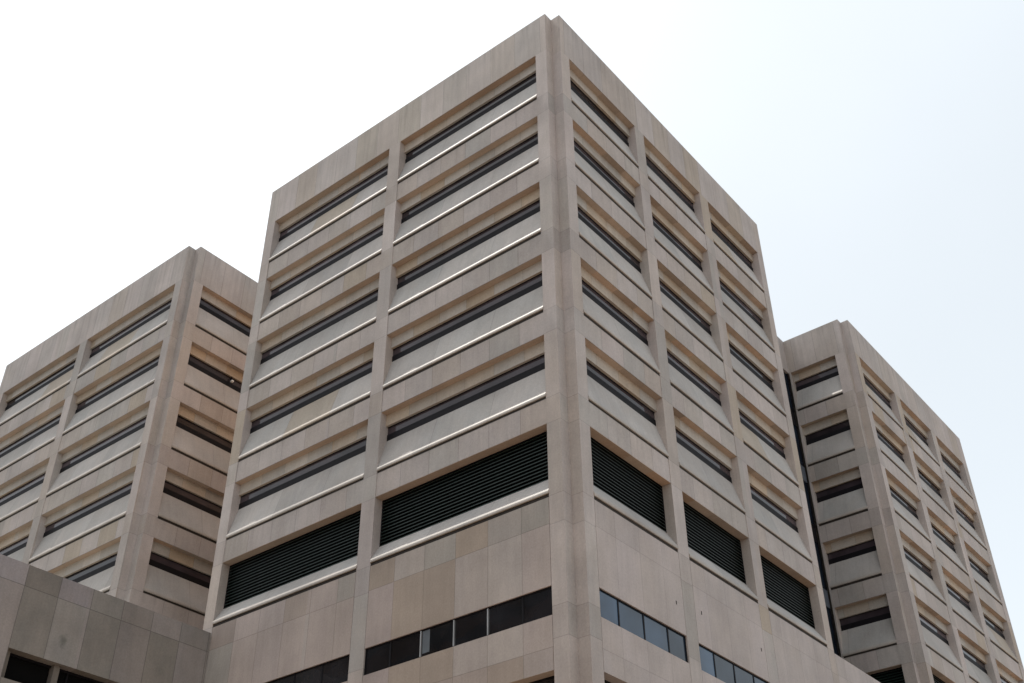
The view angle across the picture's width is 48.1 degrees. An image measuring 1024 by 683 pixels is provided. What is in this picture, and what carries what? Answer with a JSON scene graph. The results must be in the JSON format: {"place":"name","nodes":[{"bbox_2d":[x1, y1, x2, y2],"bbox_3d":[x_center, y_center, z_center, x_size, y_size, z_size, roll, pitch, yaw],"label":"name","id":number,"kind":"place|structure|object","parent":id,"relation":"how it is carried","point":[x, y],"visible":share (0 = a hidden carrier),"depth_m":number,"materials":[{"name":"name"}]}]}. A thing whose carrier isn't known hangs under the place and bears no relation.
{"place":"outdoors","nodes":[
{"label":"outdoors","id":0,"kind":"place"},
{"bbox_2d":[0,554,210,682],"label":"wing","id":1,"kind":"structure","parent":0,"point":[54,628],"depth_m":43.24,"materials":[{"name":"beige concrete"}]},
{"bbox_2d":[1,650,110,682],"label":"window","id":2,"kind":"structure","parent":1,"relation":"in","point":[17,668],"depth_m":41.65,"materials":[{"name":"black glass"}]},
{"bbox_2d":[0,246,257,629],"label":"tower block","id":3,"kind":"structure","parent":1,"relation":"on","point":[118,413],"depth_m":63.24,"materials":[{"name":"concrete"}]},
{"bbox_2d":[0,536,28,561],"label":"window","id":4,"kind":"structure","parent":3,"relation":"in","point":[16,550],"depth_m":63.89,"materials":[{"name":"beige concrete"}]},
{"bbox_2d":[0,473,45,522],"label":"window","id":5,"kind":"structure","parent":3,"relation":"in","point":[27,495],"depth_m":66.21,"materials":[{"name":"beige concrete"}]},
{"bbox_2d":[0,415,60,471],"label":"window","id":6,"kind":"structure","parent":3,"relation":"in","point":[44,435],"depth_m":68.98,"materials":[{"name":"beige concrete"}]},
{"bbox_2d":[0,360,75,425],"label":"window","id":7,"kind":"structure","parent":3,"relation":"in","point":[61,378],"depth_m":71.73,"materials":[{"name":"beige concrete"}]},
{"bbox_2d":[28,482,132,563],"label":"window","id":8,"kind":"structure","parent":3,"relation":"in","point":[111,508],"depth_m":59.99,"materials":[{"name":"beige concrete"}]},
{"bbox_2d":[65,554,116,592],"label":"window","id":9,"kind":"structure","parent":3,"relation":"in","point":[98,576],"depth_m":56.78,"materials":[{"name":"beige concrete"}]},
{"bbox_2d":[46,417,146,497],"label":"window","id":10,"kind":"structure","parent":3,"relation":"in","point":[128,440],"depth_m":62.37,"materials":[{"name":"beige concrete"}]},
{"bbox_2d":[62,356,159,435],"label":"window","id":11,"kind":"structure","parent":3,"relation":"in","point":[143,377],"depth_m":64.76,"materials":[{"name":"beige concrete"}]},
{"bbox_2d":[77,300,171,377],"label":"window","id":12,"kind":"structure","parent":3,"relation":"in","point":[155,320],"depth_m":67.14,"materials":[{"name":"beige concrete"}]},
{"bbox_2d":[143,552,210,615],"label":"window","id":13,"kind":"structure","parent":3,"relation":"in","point":[170,581],"depth_m":56.85,"materials":[{"name":"beige concrete"}]},
{"bbox_2d":[158,481,221,543],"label":"window","id":14,"kind":"structure","parent":3,"relation":"in","point":[183,509],"depth_m":59.21,"materials":[{"name":"beige concrete"}]},
{"bbox_2d":[171,415,231,475],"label":"window","id":15,"kind":"structure","parent":3,"relation":"in","point":[190,440],"depth_m":61.58,"materials":[{"name":"beige concrete"}]},
{"bbox_2d":[184,355,241,413],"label":"window","id":16,"kind":"structure","parent":3,"relation":"in","point":[200,377],"depth_m":63.95,"materials":[{"name":"beige concrete"}]},
{"bbox_2d":[195,298,250,355],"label":"window","id":17,"kind":"structure","parent":3,"relation":"in","point":[212,320],"depth_m":66.34,"materials":[{"name":"beige concrete"}]},
{"bbox_2d":[0,0,1023,667],"label":"sky","id":18,"kind":"structure","parent":0,"point":[874,149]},
{"bbox_2d":[203,14,839,682],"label":"tower block","id":19,"kind":"structure","parent":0,"point":[513,404],"depth_m":47.73,"materials":[{"name":"concrete"}]},
{"bbox_2d":[226,438,366,539],"bbox_3d":[-9.111,6.350,49.205,8.481,2.394,0.650,-26,-43,30],"label":"window","id":20,"kind":"structure","parent":19,"relation":"in","point":[343,468],"depth_m":49.14,"materials":[{"name":"beige concrete"}]},
{"bbox_2d":[238,360,372,461],"bbox_3d":[-9.143,3.130,51.578,8.481,2.394,0.650,-26,-43,30],"label":"window","id":21,"kind":"structure","parent":19,"relation":"in","point":[353,387],"depth_m":51.51,"materials":[{"name":"beige concrete"}]},
{"bbox_2d":[267,654,349,682],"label":"ribbon window","id":22,"kind":"structure","parent":19,"relation":"in","point":[334,671],"depth_m":42.43,"materials":[{"name":"black glass"}]},
{"bbox_2d":[249,290,377,389],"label":"window","id":23,"kind":"structure","parent":19,"relation":"in","point":[361,314],"depth_m":53.89,"materials":[{"name":"beige concrete"}]},
{"bbox_2d":[259,224,383,323],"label":"window","id":24,"kind":"structure","parent":19,"relation":"in","point":[369,246],"depth_m":56.27,"materials":[{"name":"beige concrete"}]},
{"bbox_2d":[269,166,387,262],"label":"window","id":25,"kind":"structure","parent":19,"relation":"in","point":[375,185],"depth_m":58.66,"materials":[{"name":"beige concrete"}]},
{"bbox_2d":[364,586,552,674],"bbox_3d":[-1.972,9.959,39.136,8.476,1.012,0.100,-26,-43,30],"label":"ribbon window","id":26,"kind":"structure","parent":19,"relation":"in","point":[535,605],"depth_m":38.92,"materials":[{"name":"black glass"}]},
{"bbox_2d":[377,354,545,472],"bbox_3d":[-1.911,2.863,44.569,8.512,2.394,0.650,-26,-43,30],"label":"window","id":27,"kind":"structure","parent":19,"relation":"in","point":[523,386],"depth_m":44.47,"materials":[{"name":"beige concrete"}]},
{"bbox_2d":[382,273,542,390],"bbox_3d":[-1.942,-0.357,46.942,8.512,2.394,0.650,-26,-43,30],"label":"window","id":28,"kind":"structure","parent":19,"relation":"in","point":[522,302],"depth_m":46.84,"materials":[{"name":"beige concrete"}]},
{"bbox_2d":[388,200,540,314],"bbox_3d":[-1.974,-3.577,49.316,8.512,2.394,0.650,-26,-43,30],"label":"window","id":29,"kind":"structure","parent":19,"relation":"in","point":[524,225],"depth_m":49.22,"materials":[{"name":"beige concrete"}]},
{"bbox_2d":[393,133,538,246],"bbox_3d":[-2.005,-6.797,51.689,8.512,2.394,0.650,-26,-43,30],"label":"window","id":30,"kind":"structure","parent":19,"relation":"in","point":[522,157],"depth_m":51.60,"materials":[{"name":"beige concrete"}]},
{"bbox_2d":[397,73,536,183],"bbox_3d":[-2.036,-10.016,54.062,8.512,2.394,0.650,-26,-43,30],"label":"window","id":31,"kind":"structure","parent":19,"relation":"in","point":[524,93],"depth_m":53.99,"materials":[{"name":"beige concrete"}]},
{"bbox_2d":[530,676,554,682],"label":"storefront window","id":32,"kind":"structure","parent":19,"relation":"in","point":[550,679],"depth_m":36.09,"materials":[{"name":"black glass"}]},
{"bbox_2d":[570,80,638,167],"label":"window","id":33,"kind":"structure","parent":19,"relation":"in","point":[579,99],"depth_m":53.84,"materials":[{"name":"beige concrete"}]},
{"bbox_2d":[574,141,645,230],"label":"window","id":34,"kind":"structure","parent":19,"relation":"in","point":[584,162],"depth_m":51.44,"materials":[{"name":"beige concrete"}]},
{"bbox_2d":[578,207,652,299],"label":"window","id":35,"kind":"structure","parent":19,"relation":"in","point":[590,232],"depth_m":49.06,"materials":[{"name":"beige concrete"}]},
{"bbox_2d":[582,280,659,375],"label":"window","id":36,"kind":"structure","parent":19,"relation":"in","point":[596,308],"depth_m":46.68,"materials":[{"name":"grey concrete"}]},
{"bbox_2d":[586,360,668,458],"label":"window","id":37,"kind":"structure","parent":19,"relation":"in","point":[605,394],"depth_m":44.31,"materials":[{"name":"beige concrete"}]},
{"bbox_2d":[599,588,687,662],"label":"ribbon window","id":38,"kind":"structure","parent":19,"relation":"in","point":[614,610],"depth_m":38.80,"materials":[{"name":"grey glass"}]},
{"bbox_2d":[646,156,704,233],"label":"window","id":39,"kind":"structure","parent":19,"relation":"in","point":[655,175],"depth_m":57.68,"materials":[{"name":"beige concrete"}]},
{"bbox_2d":[652,215,713,295],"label":"window","id":40,"kind":"structure","parent":19,"relation":"in","point":[663,237],"depth_m":55.33,"materials":[{"name":"beige concrete"}]},
{"bbox_2d":[659,280,723,361],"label":"window","id":41,"kind":"structure","parent":19,"relation":"in","point":[678,310],"depth_m":52.94,"materials":[{"name":"grey concrete"}]},
{"bbox_2d":[667,351,733,435],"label":"window","id":42,"kind":"structure","parent":19,"relation":"in","point":[682,378],"depth_m":50.56,"materials":[{"name":"beige concrete"}]},
{"bbox_2d":[675,428,745,514],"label":"window","id":43,"kind":"structure","parent":19,"relation":"in","point":[695,461],"depth_m":48.20,"materials":[{"name":"beige concrete"}]},
{"bbox_2d":[699,644,767,682],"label":"ribbon window","id":44,"kind":"structure","parent":19,"relation":"in","point":[712,663],"depth_m":42.21,"materials":[{"name":"grey glass"}]},
{"bbox_2d":[711,222,764,292],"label":"window","id":45,"kind":"structure","parent":19,"relation":"in","point":[720,240],"depth_m":61.64,"materials":[{"name":"beige concrete"}]},
{"bbox_2d":[719,280,774,352],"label":"window","id":46,"kind":"structure","parent":19,"relation":"in","point":[739,309],"depth_m":59.22,"materials":[{"name":"beige concrete"}]},
{"bbox_2d":[729,343,786,416],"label":"window","id":47,"kind":"structure","parent":19,"relation":"in","point":[748,372],"depth_m":56.84,"materials":[{"name":"beige concrete"}]},
{"bbox_2d":[739,411,798,486],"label":"window","id":48,"kind":"structure","parent":19,"relation":"in","point":[754,437],"depth_m":54.46,"materials":[{"name":"beige concrete"}]},
{"bbox_2d":[750,486,812,562],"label":"window","id":49,"kind":"structure","parent":19,"relation":"in","point":[768,515],"depth_m":52.10,"materials":[{"name":"beige concrete"}]},
{"bbox_2d":[834,653,879,682],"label":"wing","id":50,"kind":"structure","parent":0,"point":[848,672],"depth_m":51.39,"materials":[{"name":"beige concrete"}]},
{"bbox_2d":[777,336,839,656],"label":"glazed link","id":51,"kind":"object","parent":50,"relation":"on","point":[809,504],"visible":0.12,"depth_m":68.17,"materials":[{"name":"glass"}]},
{"bbox_2d":[784,372,794,411],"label":"window","id":52,"kind":"structure","parent":51,"relation":"in","point":[785,375],"depth_m":72.72,"materials":[{"name":"black glass"}]},
{"bbox_2d":[793,425,804,467],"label":"window","id":53,"kind":"structure","parent":51,"relation":"in","point":[797,438],"depth_m":70.33,"materials":[{"name":"black glass"}]},
{"bbox_2d":[803,481,815,526],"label":"window","id":54,"kind":"structure","parent":51,"relation":"in","point":[806,487],"depth_m":67.95,"materials":[{"name":"black glass"}]},
{"bbox_2d":[814,542,826,589],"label":"window","id":55,"kind":"structure","parent":51,"relation":"in","point":[817,547],"depth_m":65.60,"materials":[{"name":"black glass"}]},
{"bbox_2d":[826,607,839,656],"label":"window","id":56,"kind":"structure","parent":51,"relation":"in","point":[829,614],"depth_m":63.27,"materials":[{"name":"black glass"}]},
{"bbox_2d":[783,319,1023,682],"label":"tower block","id":57,"kind":"structure","parent":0,"point":[914,592],"depth_m":69.06,"materials":[{"name":"concrete"}]},
{"bbox_2d":[795,366,842,410],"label":"window","id":58,"kind":"structure","parent":57,"relation":"in","point":[821,387],"depth_m":71.96,"materials":[{"name":"grey concrete"}]},
{"bbox_2d":[805,420,854,466],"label":"window","id":59,"kind":"structure","parent":57,"relation":"in","point":[834,441],"depth_m":69.57,"materials":[{"name":"grey concrete"}]},
{"bbox_2d":[816,478,867,525],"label":"window","id":60,"kind":"structure","parent":57,"relation":"in","point":[848,499],"depth_m":67.20,"materials":[{"name":"grey concrete"}]},
{"bbox_2d":[827,540,881,589],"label":"window","id":61,"kind":"structure","parent":57,"relation":"in","point":[860,562],"depth_m":64.82,"materials":[{"name":"beige concrete"}]},
{"bbox_2d":[840,606,896,657],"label":"window","id":62,"kind":"structure","parent":57,"relation":"in","point":[872,630],"depth_m":62.47,"materials":[{"name":"beige concrete"}]},
{"bbox_2d":[864,376,903,429],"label":"window","id":63,"kind":"structure","parent":57,"relation":"in","point":[872,391],"depth_m":73.24,"materials":[{"name":"beige concrete"}]},
{"bbox_2d":[876,429,916,483],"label":"window","id":64,"kind":"structure","parent":57,"relation":"in","point":[894,455],"depth_m":70.83,"materials":[{"name":"beige concrete"}]},
{"bbox_2d":[889,486,930,542],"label":"window","id":65,"kind":"structure","parent":57,"relation":"in","point":[902,508],"depth_m":68.45,"materials":[{"name":"beige concrete"}]},
{"bbox_2d":[904,417,939,466],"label":"window","id":66,"kind":"structure","parent":57,"relation":"in","point":[914,434],"depth_m":77.03,"materials":[{"name":"beige concrete"}]},
{"bbox_2d":[903,548,946,604],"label":"window","id":67,"kind":"structure","parent":57,"relation":"in","point":[918,571],"depth_m":66.05,"materials":[{"name":"beige concrete"}]},
{"bbox_2d":[917,469,953,519],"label":"window","id":68,"kind":"structure","parent":57,"relation":"in","point":[928,487],"depth_m":74.71,"materials":[{"name":"beige concrete"}]},
{"bbox_2d":[918,613,963,672],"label":"window","id":69,"kind":"structure","parent":57,"relation":"in","point":[935,639],"depth_m":63.69,"materials":[{"name":"beige concrete"}]},
{"bbox_2d":[931,524,968,575],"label":"window","id":70,"kind":"structure","parent":57,"relation":"in","point":[945,546],"depth_m":72.31,"materials":[{"name":"beige concrete"}]},
{"bbox_2d":[941,454,972,498],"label":"window","id":71,"kind":"structure","parent":57,"relation":"in","point":[950,470],"depth_m":80.90,"materials":[{"name":"beige concrete"}]},
{"bbox_2d":[946,584,984,636],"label":"window","id":72,"kind":"structure","parent":57,"relation":"in","point":[960,606],"depth_m":69.91,"materials":[{"name":"beige concrete"}]},
{"bbox_2d":[954,504,986,550],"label":"window","id":73,"kind":"structure","parent":57,"relation":"in","point":[964,521],"depth_m":78.52,"materials":[{"name":"beige concrete"}]},
{"bbox_2d":[962,647,991,682],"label":"window","id":74,"kind":"structure","parent":57,"relation":"in","point":[977,671],"depth_m":67.58,"materials":[{"name":"beige concrete"}]},
{"bbox_2d":[968,558,1002,604],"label":"window","id":75,"kind":"structure","parent":57,"relation":"in","point":[980,577],"depth_m":76.12,"materials":[{"name":"beige concrete"}]},
{"bbox_2d":[984,615,1018,662],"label":"window","id":76,"kind":"structure","parent":57,"relation":"in","point":[996,636],"depth_m":73.75,"materials":[{"name":"beige concrete"}]},
{"bbox_2d":[1000,676,1008,682],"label":"window","id":77,"kind":"structure","parent":57,"relation":"in","point":[1003,680],"depth_m":71.61,"materials":[{"name":"brown glass"}]}
]}

